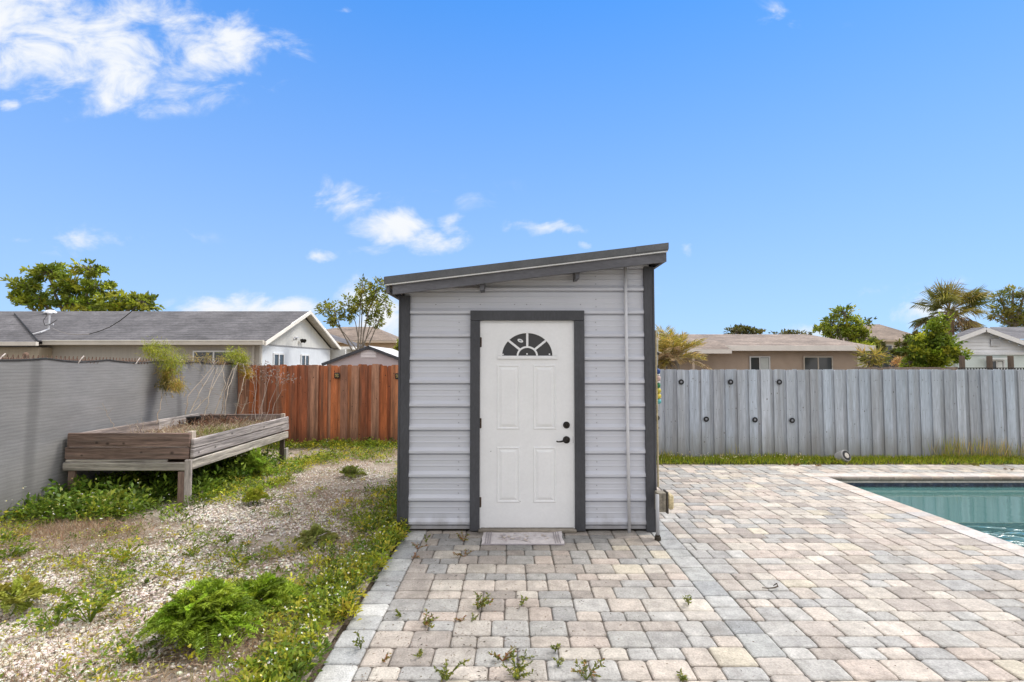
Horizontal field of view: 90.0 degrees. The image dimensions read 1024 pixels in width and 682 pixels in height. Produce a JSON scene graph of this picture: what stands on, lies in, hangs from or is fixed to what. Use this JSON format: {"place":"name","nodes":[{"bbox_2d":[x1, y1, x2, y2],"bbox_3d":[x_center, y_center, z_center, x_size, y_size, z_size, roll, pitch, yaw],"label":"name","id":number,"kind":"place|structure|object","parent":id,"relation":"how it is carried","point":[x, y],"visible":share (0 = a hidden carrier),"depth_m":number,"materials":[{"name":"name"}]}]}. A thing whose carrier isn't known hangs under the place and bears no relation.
{"place":"outdoors","nodes":[
{"label":"outdoors","id":0,"kind":"place"},
{"bbox_2d":[0,444,399,681],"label":"gravel ground","id":1,"kind":"structure","parent":0,"point":[332,633],"depth_m":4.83,"materials":[{"name":"beige gravel"}]},
{"bbox_2d":[3,502,32,520],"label":"leafy weed","id":2,"kind":"object","parent":1,"relation":"on","point":[6,512],"visible":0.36,"depth_m":5.28,"materials":[{"name":"green plant"}]},
{"bbox_2d":[0,535,37,559],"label":"leafy weed","id":3,"kind":"object","parent":1,"relation":"on","point":[16,550],"visible":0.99,"depth_m":4.31,"materials":[{"name":"green plant"}]},
{"bbox_2d":[0,571,62,616],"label":"feathery weed","id":4,"kind":"object","parent":1,"relation":"on","point":[33,590],"visible":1,"depth_m":3.35,"materials":[{"name":"green plant"}]},
{"bbox_2d":[7,592,85,631],"bbox_3d":[-2.843,1.697,3.166,0.221,0.190,0.422,0,-3,0],"label":"leafy weed","id":5,"kind":"object","parent":1,"relation":"on","point":[44,619],"visible":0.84,"depth_m":3.12,"materials":[{"name":"green plant"}]},
{"bbox_2d":[48,475,89,497],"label":"leafy weed","id":6,"kind":"object","parent":1,"relation":"on","point":[80,482],"visible":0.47,"depth_m":5.86,"materials":[{"name":"green plant"}]},
{"bbox_2d":[47,567,133,622],"bbox_3d":[-2.647,1.668,3.260,0.416,0.254,0.441,-2,-3,43],"label":"leafy weed","id":7,"kind":"object","parent":1,"relation":"on","point":[104,599],"visible":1,"depth_m":3.24,"materials":[{"name":"green plant"}]},
{"bbox_2d":[89,535,144,562],"bbox_3d":[-3.228,1.752,4.274,0.331,0.177,0.400,0,-3,0],"label":"leafy weed","id":8,"kind":"object","parent":1,"relation":"on","point":[125,554],"visible":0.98,"depth_m":4.22,"materials":[{"name":"green plant"}]},
{"bbox_2d":[97,471,142,490],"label":"leafy weed","id":9,"kind":"object","parent":1,"relation":"on","point":[104,476],"visible":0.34,"depth_m":6.44,"materials":[{"name":"green plant"}]},
{"bbox_2d":[0,352,245,522],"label":"screen fence","id":10,"kind":"object","parent":1,"relation":"on","point":[47,405],"visible":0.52,"depth_m":6.08,"materials":[{"name":"grey fabric"}]},
{"bbox_2d":[136,337,190,405],"bbox_3d":[-5.297,0.444,7.824,0.927,1.077,0.561,0,-3,0],"label":"hanging vine","id":11,"kind":"object","parent":10,"relation":"hanging from","point":[167,376],"visible":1,"depth_m":7.79,"materials":[{"name":"green plant"}]},
{"bbox_2d":[175,351,225,377],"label":"hanging vine","id":12,"kind":"object","parent":10,"relation":"attached to","point":[205,357],"visible":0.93,"depth_m":8.90,"materials":[{"name":"green plant"}]},
{"bbox_2d":[218,344,261,382],"bbox_3d":[-5.414,0.466,10.197,0.898,0.862,0.526,0,-3,0],"label":"hanging vine","id":13,"kind":"object","parent":10,"relation":"hanging from","point":[240,359],"visible":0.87,"depth_m":10.15,"materials":[{"name":"green plant"}]},
{"bbox_2d":[118,638,139,664],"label":"leafy weed","id":14,"kind":"object","parent":1,"relation":"on","point":[131,655],"visible":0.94,"depth_m":2.78,"materials":[{"name":"green plant"}]},
{"bbox_2d":[153,471,177,478],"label":"leafy weed","id":15,"kind":"object","parent":1,"relation":"on","point":[161,474],"visible":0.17,"depth_m":6.58,"materials":[{"name":"green plant"}]},
{"bbox_2d":[143,558,198,578],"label":"leafy weed","id":16,"kind":"object","parent":1,"relation":"on","point":[163,573],"visible":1,"depth_m":3.92,"materials":[{"name":"green plant"}]},
{"bbox_2d":[63,413,288,505],"bbox_3d":[-4.477,1.558,7.247,1.526,0.879,2.624,0,-3,0],"label":"raised planter","id":17,"kind":"object","parent":1,"relation":"on","point":[121,448],"visible":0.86,"depth_m":5.99,"materials":[{"name":"brown wood"}]},
{"bbox_2d":[101,403,143,432],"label":"dry stalks","id":18,"kind":"object","parent":17,"relation":"on","point":[125,422],"visible":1,"depth_m":6.34,"materials":[{"name":"beige plant"}]},
{"bbox_2d":[156,389,164,423],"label":"dry stalks","id":19,"kind":"object","parent":17,"relation":"on","point":[160,407],"visible":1,"depth_m":7.48,"materials":[{"name":"beige plant"}]},
{"bbox_2d":[186,416,201,425],"bbox_3d":[-5.040,1.280,8.102,0.215,0.160,0.215,0,-3,0],"label":"plant pot","id":20,"kind":"object","parent":17,"relation":"in","point":[192,418],"visible":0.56,"depth_m":8.03,"materials":[{"name":"black plastic"}]},
{"bbox_2d":[126,413,275,437],"bbox_3d":[-4.574,1.230,7.518,1.762,0.262,2.769,0,-3,0],"label":"dead growth","id":21,"kind":"object","parent":17,"relation":"on","point":[207,424],"visible":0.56,"depth_m":7.69,"materials":[{"name":"beige plant"}]},
{"bbox_2d":[184,360,252,415],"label":"dry stalks","id":22,"kind":"object","parent":17,"relation":"on","point":[200,402],"visible":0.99,"depth_m":8.41,"materials":[{"name":"beige plant"}]},
{"bbox_2d":[240,360,300,421],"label":"dry stalks","id":23,"kind":"object","parent":17,"relation":"on","point":[268,375],"visible":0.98,"depth_m":8.38,"materials":[{"name":"beige plant"}]},
{"bbox_2d":[181,538,208,556],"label":"leafy weed","id":24,"kind":"object","parent":1,"relation":"on","point":[191,551],"visible":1,"depth_m":4.39,"materials":[{"name":"green plant"}]},
{"bbox_2d":[130,577,265,660],"bbox_3d":[-1.827,1.601,3.047,0.720,0.372,0.618,0,-3,0],"label":"feathery weed","id":25,"kind":"object","parent":1,"relation":"on","point":[219,605],"visible":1,"depth_m":2.95,"materials":[{"name":"green plant"}]},
{"bbox_2d":[0,444,396,681],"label":"dry straw","id":26,"kind":"object","parent":1,"relation":"on","point":[81,526],"visible":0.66,"depth_m":4.25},
{"bbox_2d":[0,436,410,681],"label":"weed cover","id":27,"kind":"object","parent":1,"relation":"on","point":[159,488],"visible":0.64,"depth_m":4.57,"materials":[{"name":"green plant"}]},
{"bbox_2d":[215,533,235,543],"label":"leafy weed","id":28,"kind":"object","parent":1,"relation":"on","point":[229,538],"visible":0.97,"depth_m":4.66,"materials":[{"name":"green plant"}]},
{"bbox_2d":[228,553,256,563],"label":"leafy weed","id":29,"kind":"object","parent":1,"relation":"on","point":[236,558],"visible":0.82,"depth_m":4.17,"materials":[{"name":"green plant"}]},
{"bbox_2d":[228,641,273,672],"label":"leafy weed","id":30,"kind":"object","parent":1,"relation":"on","point":[260,646],"visible":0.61,"depth_m":2.71,"materials":[{"name":"green plant"}]},
{"bbox_2d":[240,446,271,476],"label":"feathery weed","id":31,"kind":"object","parent":1,"relation":"on","point":[254,461],"visible":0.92,"depth_m":7.28,"materials":[{"name":"green plant"}]},
{"bbox_2d":[242,484,269,505],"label":"feathery weed","id":32,"kind":"object","parent":1,"relation":"on","point":[257,493],"visible":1,"depth_m":5.91,"materials":[{"name":"green plant"}]},
{"bbox_2d":[231,570,307,620],"bbox_3d":[-1.691,1.688,3.455,0.653,0.234,0.491,-1,-3,26],"label":"feathery weed","id":33,"kind":"object","parent":1,"relation":"on","point":[266,587],"visible":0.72,"depth_m":3.42,"materials":[{"name":"green plant"}]},
{"bbox_2d":[272,636,327,669],"bbox_3d":[-1.143,1.708,2.794,0.285,0.134,0.207,-1,-3,20],"label":"leafy weed","id":34,"kind":"object","parent":1,"relation":"on","point":[312,653],"visible":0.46,"depth_m":2.77,"materials":[{"name":"green plant"}]},
{"bbox_2d":[291,522,339,550],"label":"feathery weed","id":35,"kind":"object","parent":1,"relation":"on","point":[313,532],"visible":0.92,"depth_m":4.69,"materials":[{"name":"green plant"}]},
{"bbox_2d":[237,364,397,443],"bbox_3d":[-3.068,1.288,10.444,5.365,1.638,0.189,0,-3,0],"label":"board fence","id":36,"kind":"object","parent":1,"relation":"on","point":[320,402],"visible":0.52,"depth_m":10.36,"materials":[{"name":"red wood"}]},
{"bbox_2d":[334,373,339,378],"bbox_3d":[-3.535,0.698,10.341,0.110,0.120,0.037,0,-3,0],"label":"fence light","id":37,"kind":"object","parent":36,"relation":"attached to","point":[336,375],"visible":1,"depth_m":10.33,"materials":[{"name":"yellow plastic"}]},
{"bbox_2d":[339,464,368,477],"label":"feathery weed","id":38,"kind":"object","parent":1,"relation":"on","point":[352,470],"visible":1,"depth_m":7.32,"materials":[{"name":"green plant"}]},
{"bbox_2d":[0,0,1023,339],"label":"sky","id":39,"kind":"structure","parent":0,"point":[795,161],"materials":[{"name":"blue"}]},
{"bbox_2d":[306,456,1022,681],"bbox_3d":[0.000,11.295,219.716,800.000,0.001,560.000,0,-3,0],"label":"ground","id":40,"kind":"structure","parent":0,"point":[339,633],"depth_m":4.84,"materials":[{"name":"soil"}]},
{"bbox_2d":[0,258,164,310],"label":"broadleaf tree","id":41,"kind":"object","parent":40,"relation":"on","point":[66,287],"visible":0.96,"depth_m":35.73,"materials":[{"name":"green plant"}]},
{"bbox_2d":[0,307,365,365],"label":"house","id":42,"kind":"structure","parent":40,"relation":"on","point":[289,338],"depth_m":22.18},
{"bbox_2d":[192,351,234,362],"bbox_3d":[-12.200,0.979,20.927,1.700,1.170,0.060,0,-2,0],"label":"window","id":43,"kind":"structure","parent":42,"relation":"in","point":[199,353],"depth_m":20.94,"materials":[{"name":"white glass"}]},
{"bbox_2d":[273,353,284,365],"bbox_3d":[-10.273,1.135,22.547,0.050,1.200,1.050,0,-2,0],"label":"window","id":44,"kind":"structure","parent":42,"relation":"in","point":[277,357],"depth_m":22.52,"materials":[{"name":"white glass"}]},
{"bbox_2d":[300,354,309,365],"bbox_3d":[-10.273,1.260,25.419,0.050,1.200,1.000,0,-2,0],"label":"window","id":45,"kind":"structure","parent":42,"relation":"in","point":[305,358],"depth_m":25.41,"materials":[{"name":"white glass"}]},
{"bbox_2d":[314,273,395,351],"bbox_3d":[-7.346,-0.243,24.052,3.921,5.894,1.345,0,-3,0],"label":"bare stemmed tree","id":46,"kind":"object","parent":40,"relation":"on","point":[332,319],"visible":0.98,"depth_m":24.04,"materials":[{"name":"green plant"}]},
{"bbox_2d":[321,346,397,366],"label":"storage shed","id":47,"kind":"structure","parent":40,"relation":"on","point":[371,355],"depth_m":13.99,"materials":[{"name":"paint"}]},
{"bbox_2d":[326,327,397,349],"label":"house","id":48,"kind":"structure","parent":40,"relation":"on","point":[382,338],"depth_m":45.75,"materials":[{"name":"paint"}]},
{"bbox_2d":[655,325,712,369],"bbox_3d":[3.612,0.865,11.510,1.721,2.577,1.814,0,-3,0],"label":"feather palm","id":49,"kind":"object","parent":40,"relation":"on","point":[673,350],"visible":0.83,"depth_m":11.20,"materials":[{"name":"yellow plant"}]},
{"bbox_2d":[724,324,765,333],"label":"dark tree","id":50,"kind":"object","parent":40,"relation":"on","point":[740,329],"visible":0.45,"depth_m":59.65,"materials":[{"name":"green plant"}]},
{"bbox_2d":[657,334,875,369],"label":"house","id":51,"kind":"structure","parent":40,"relation":"on","point":[768,351],"depth_m":26.98,"materials":[{"name":"paint"}]},
{"bbox_2d":[749,356,769,369],"bbox_3d":[13.030,1.416,26.914,1.077,1.218,0.060,0,-2,0],"label":"window","id":52,"kind":"structure","parent":51,"relation":"in","point":[755,362],"depth_m":26.92,"materials":[{"name":"white glass"}]},
{"bbox_2d":[803,356,832,369],"bbox_3d":[16.094,1.416,26.914,1.549,1.218,0.060,0,-2,0],"label":"window","id":53,"kind":"structure","parent":51,"relation":"in","point":[809,362],"depth_m":26.92,"materials":[{"name":"grey glass"}]},
{"bbox_2d":[768,328,811,334],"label":"dark tree","id":54,"kind":"object","parent":40,"relation":"on","point":[788,331],"visible":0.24,"depth_m":61.75,"materials":[{"name":"green plant"}]},
{"bbox_2d":[656,369,1023,456],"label":"board fence","id":55,"kind":"object","parent":40,"relation":"on","point":[874,412],"visible":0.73,"depth_m":9.00,"materials":[{"name":"grey wood"}]},
{"bbox_2d":[656,433,1023,464],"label":"grass strip","id":56,"kind":"object","parent":40,"relation":"on","point":[985,458],"depth_m":8.75,"materials":[{"name":"green plant"}]},
{"bbox_2d":[835,450,850,462],"bbox_3d":[5.563,1.942,8.613,0.195,0.226,0.213,1,-3,-18],"label":"garden spotlight","id":57,"kind":"object","parent":56,"relation":"on","point":[844,455],"visible":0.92,"depth_m":8.55,"materials":[{"name":"grey plastic"}]},
{"bbox_2d":[811,303,883,355],"bbox_3d":[24.658,0.258,37.897,5.200,6.152,3.555,1,-3,-29],"label":"broadleaf tree","id":58,"kind":"object","parent":40,"relation":"on","point":[856,332],"visible":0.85,"depth_m":37.74,"materials":[{"name":"green plant"}]},
{"bbox_2d":[857,339,887,365],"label":"dark shrub","id":59,"kind":"object","parent":40,"relation":"on","point":[883,344],"visible":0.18,"depth_m":43.69,"materials":[{"name":"green plant"}]},
{"bbox_2d":[836,324,910,366],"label":"house","id":60,"kind":"structure","parent":40,"relation":"on","point":[889,335],"depth_m":56.51,"materials":[{"name":"paint"}]},
{"bbox_2d":[852,343,894,367],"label":"palm clump","id":61,"kind":"object","parent":40,"relation":"on","point":[871,361],"visible":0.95,"depth_m":23.79,"materials":[{"name":"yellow plant"}]},
{"bbox_2d":[860,351,899,367],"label":"shrub","id":62,"kind":"object","parent":40,"relation":"on","point":[887,364],"visible":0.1,"depth_m":34.97,"materials":[{"name":"green plant"}]},
{"bbox_2d":[891,355,907,366],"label":"dry shrub","id":63,"kind":"object","parent":40,"relation":"on","point":[897,361],"visible":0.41,"depth_m":20.91,"materials":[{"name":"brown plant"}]},
{"bbox_2d":[888,329,919,357],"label":"dark shrub","id":64,"kind":"object","parent":40,"relation":"on","point":[899,344],"visible":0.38,"depth_m":45.95,"materials":[{"name":"green plant"}]},
{"bbox_2d":[855,367,957,369],"bbox_3d":[10.002,1.436,12.960,2.603,1.561,0.020,0,-3,0],"label":"board fence","id":65,"kind":"object","parent":40,"relation":"on","point":[916,368],"visible":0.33,"depth_m":12.98,"materials":[{"name":"wood"}]},
{"bbox_2d":[801,473,1023,557],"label":"swimming pool","id":66,"kind":"structure","parent":40,"relation":"in","point":[987,508],"depth_m":6.74,"materials":[{"name":"liquid"}]},
{"bbox_2d":[895,311,974,367],"bbox_3d":[16.435,0.679,19.928,2.682,3.691,1.773,0,-3,0],"label":"leafy tree","id":67,"kind":"object","parent":40,"relation":"on","point":[936,346],"visible":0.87,"depth_m":19.74,"materials":[{"name":"green plant"}]},
{"bbox_2d":[908,277,998,334],"bbox_3d":[34.289,-0.855,40.057,5.759,8.534,5.588,0,-3,0],"label":"fan palm","id":68,"kind":"object","parent":40,"relation":"on","point":[971,300],"visible":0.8,"depth_m":39.42,"materials":[{"name":"green plant"}]},
{"bbox_2d":[959,356,964,369],"bbox_3d":[14.056,1.403,15.959,0.110,1.888,0.110,0,-3,0],"label":"timber post","id":69,"kind":"object","parent":40,"relation":"on","point":[962,362],"visible":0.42,"depth_m":15.95,"materials":[{"name":"brown wood"}]},
{"bbox_2d":[945,327,1023,369],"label":"house","id":70,"kind":"structure","parent":40,"relation":"on","point":[999,345],"depth_m":22.39,"materials":[{"name":"paint"}]},
{"bbox_2d":[993,360,1004,369],"bbox_3d":[21.071,1.420,22.249,0.667,1.204,0.060,0,-2,0],"label":"window","id":71,"kind":"structure","parent":70,"relation":"in","point":[998,364],"depth_m":22.25,"materials":[{"name":"white glass"}]},
{"bbox_2d":[986,356,992,369],"bbox_3d":[14.915,1.403,15.959,0.110,1.888,0.110,0,-3,0],"label":"timber post","id":72,"kind":"object","parent":40,"relation":"on","point":[989,361],"visible":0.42,"depth_m":15.94,"materials":[{"name":"brown wood"}]},
{"bbox_2d":[958,368,1023,369],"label":"lattice fence","id":73,"kind":"object","parent":40,"relation":"on","point":[994,368],"visible":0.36,"depth_m":13.02,"materials":[{"name":"brown wood"}]},
{"bbox_2d":[983,283,1023,326],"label":"broadleaf tree","id":74,"kind":"object","parent":40,"relation":"on","point":[1012,317],"visible":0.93,"depth_m":48.07,"materials":[{"name":"green plant"}]},
{"bbox_2d":[1007,356,1013,369],"bbox_3d":[15.575,1.403,15.959,0.110,1.888,0.110,0,-3,0],"label":"timber post","id":75,"kind":"object","parent":40,"relation":"on","point":[1010,360],"visible":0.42,"depth_m":15.94,"materials":[{"name":"brown wood"}]},
{"bbox_2d":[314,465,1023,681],"bbox_3d":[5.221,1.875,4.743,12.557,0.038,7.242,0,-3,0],"label":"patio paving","id":76,"kind":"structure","parent":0,"point":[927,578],"depth_m":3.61,"materials":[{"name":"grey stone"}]},
{"bbox_2d":[352,630,364,648],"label":"weed","id":77,"kind":"object","parent":76,"relation":"on","point":[359,642],"visible":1,"depth_m":2.95,"materials":[{"name":"green plant"}]},
{"bbox_2d":[381,652,391,662],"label":"weed","id":78,"kind":"object","parent":76,"relation":"on","point":[386,658],"visible":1,"depth_m":2.84,"materials":[{"name":"green plant"}]},
{"bbox_2d":[395,609,401,616],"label":"weed","id":79,"kind":"object","parent":76,"relation":"on","point":[399,614],"visible":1,"depth_m":3.33,"materials":[{"name":"green plant"}]},
{"bbox_2d":[413,648,422,656],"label":"weed","id":80,"kind":"object","parent":76,"relation":"on","point":[419,653],"visible":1,"depth_m":2.89,"materials":[{"name":"green plant"}]},
{"bbox_2d":[411,542,426,548],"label":"weed","id":81,"kind":"object","parent":76,"relation":"on","point":[414,544],"visible":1,"depth_m":4.58,"materials":[{"name":"green plant"}]},
{"bbox_2d":[423,609,438,628],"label":"weed","id":82,"kind":"object","parent":76,"relation":"on","point":[427,622],"visible":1,"depth_m":3.21,"materials":[{"name":"green plant"}]},
{"bbox_2d":[433,658,470,681],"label":"weed","id":83,"kind":"object","parent":76,"relation":"on","point":[444,675],"visible":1,"depth_m":2.67,"materials":[{"name":"green plant"}]},
{"bbox_2d":[456,531,468,541],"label":"weed","id":84,"kind":"object","parent":76,"relation":"on","point":[461,538],"visible":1,"depth_m":4.77,"materials":[{"name":"green plant"}]},
{"bbox_2d":[453,549,474,556],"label":"weed","id":85,"kind":"object","parent":76,"relation":"on","point":[465,550],"visible":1,"depth_m":4.38,"materials":[{"name":"green plant"}]},
{"bbox_2d":[472,591,492,608],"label":"weed","id":86,"kind":"object","parent":76,"relation":"on","point":[482,603],"visible":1,"depth_m":3.44,"materials":[{"name":"green plant"}]},
{"bbox_2d":[488,645,516,660],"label":"weed","id":87,"kind":"object","parent":76,"relation":"on","point":[506,657],"visible":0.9,"depth_m":2.85,"materials":[{"name":"green plant"}]},
{"bbox_2d":[501,649,532,679],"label":"weed","id":88,"kind":"object","parent":76,"relation":"on","point":[516,673],"visible":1,"depth_m":2.69,"materials":[{"name":"green plant"}]},
{"bbox_2d":[481,531,564,544],"bbox_3d":[0.099,1.850,4.821,0.764,0.019,0.350,0,-3,0],"label":"doormat","id":89,"kind":"object","parent":76,"relation":"on","point":[522,538],"visible":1,"depth_m":4.79,"materials":[{"name":"grey fabric"}]},
{"bbox_2d":[519,595,527,605],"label":"weed","id":90,"kind":"object","parent":76,"relation":"on","point":[521,602],"visible":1,"depth_m":3.50,"materials":[{"name":"green plant"}]},
{"bbox_2d":[519,650,534,658],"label":"weed","id":91,"kind":"object","parent":76,"relation":"on","point":[525,655],"visible":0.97,"depth_m":2.86,"materials":[{"name":"green plant"}]},
{"bbox_2d":[384,242,673,540],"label":"garden shed","id":92,"kind":"structure","parent":76,"relation":"on","point":[527,396],"depth_m":5.08,"materials":[{"name":"grey wood"}]},
{"bbox_2d":[480,322,573,527],"bbox_3d":[0.147,0.823,5.069,0.936,2.025,0.106,0,-2,0],"label":"door","id":93,"kind":"structure","parent":92,"relation":"in","point":[526,420],"depth_m":5.08,"materials":[{"name":"white paint"}]},
{"bbox_2d":[657,355,660,403],"bbox_3d":[1.462,0.378,5.148,0.070,0.506,0.070,0,-3,0],"label":"float string","id":94,"kind":"object","parent":92,"relation":"hanging from","point":[658,386],"visible":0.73,"depth_m":5.12,"materials":[{"name":"plastic"}]},
{"bbox_2d":[550,643,560,651],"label":"weed","id":95,"kind":"object","parent":76,"relation":"on","point":[556,646],"visible":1,"depth_m":2.93,"materials":[{"name":"green plant"}]},
{"bbox_2d":[552,657,563,666],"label":"weed","id":96,"kind":"object","parent":76,"relation":"on","point":[559,661],"visible":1,"depth_m":2.79,"materials":[{"name":"green plant"}]},
{"bbox_2d":[570,657,605,679],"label":"weed","id":97,"kind":"object","parent":76,"relation":"on","point":[581,672],"visible":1,"depth_m":2.70,"materials":[{"name":"green plant"}]},
{"bbox_2d":[349,497,1011,681],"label":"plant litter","id":98,"kind":"object","parent":76,"relation":"on","point":[513,629],"visible":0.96,"depth_m":3.10,"materials":[{"name":"plant"}]},
{"bbox_2d":[676,668,687,681],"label":"weed","id":99,"kind":"object","parent":76,"relation":"on","point":[682,677],"visible":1,"depth_m":2.65,"materials":[{"name":"green plant"}]},
{"bbox_2d":[682,594,691,604],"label":"weed","id":100,"kind":"object","parent":76,"relation":"on","point":[688,600],"visible":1,"depth_m":3.49,"materials":[{"name":"green plant"}]}
]}

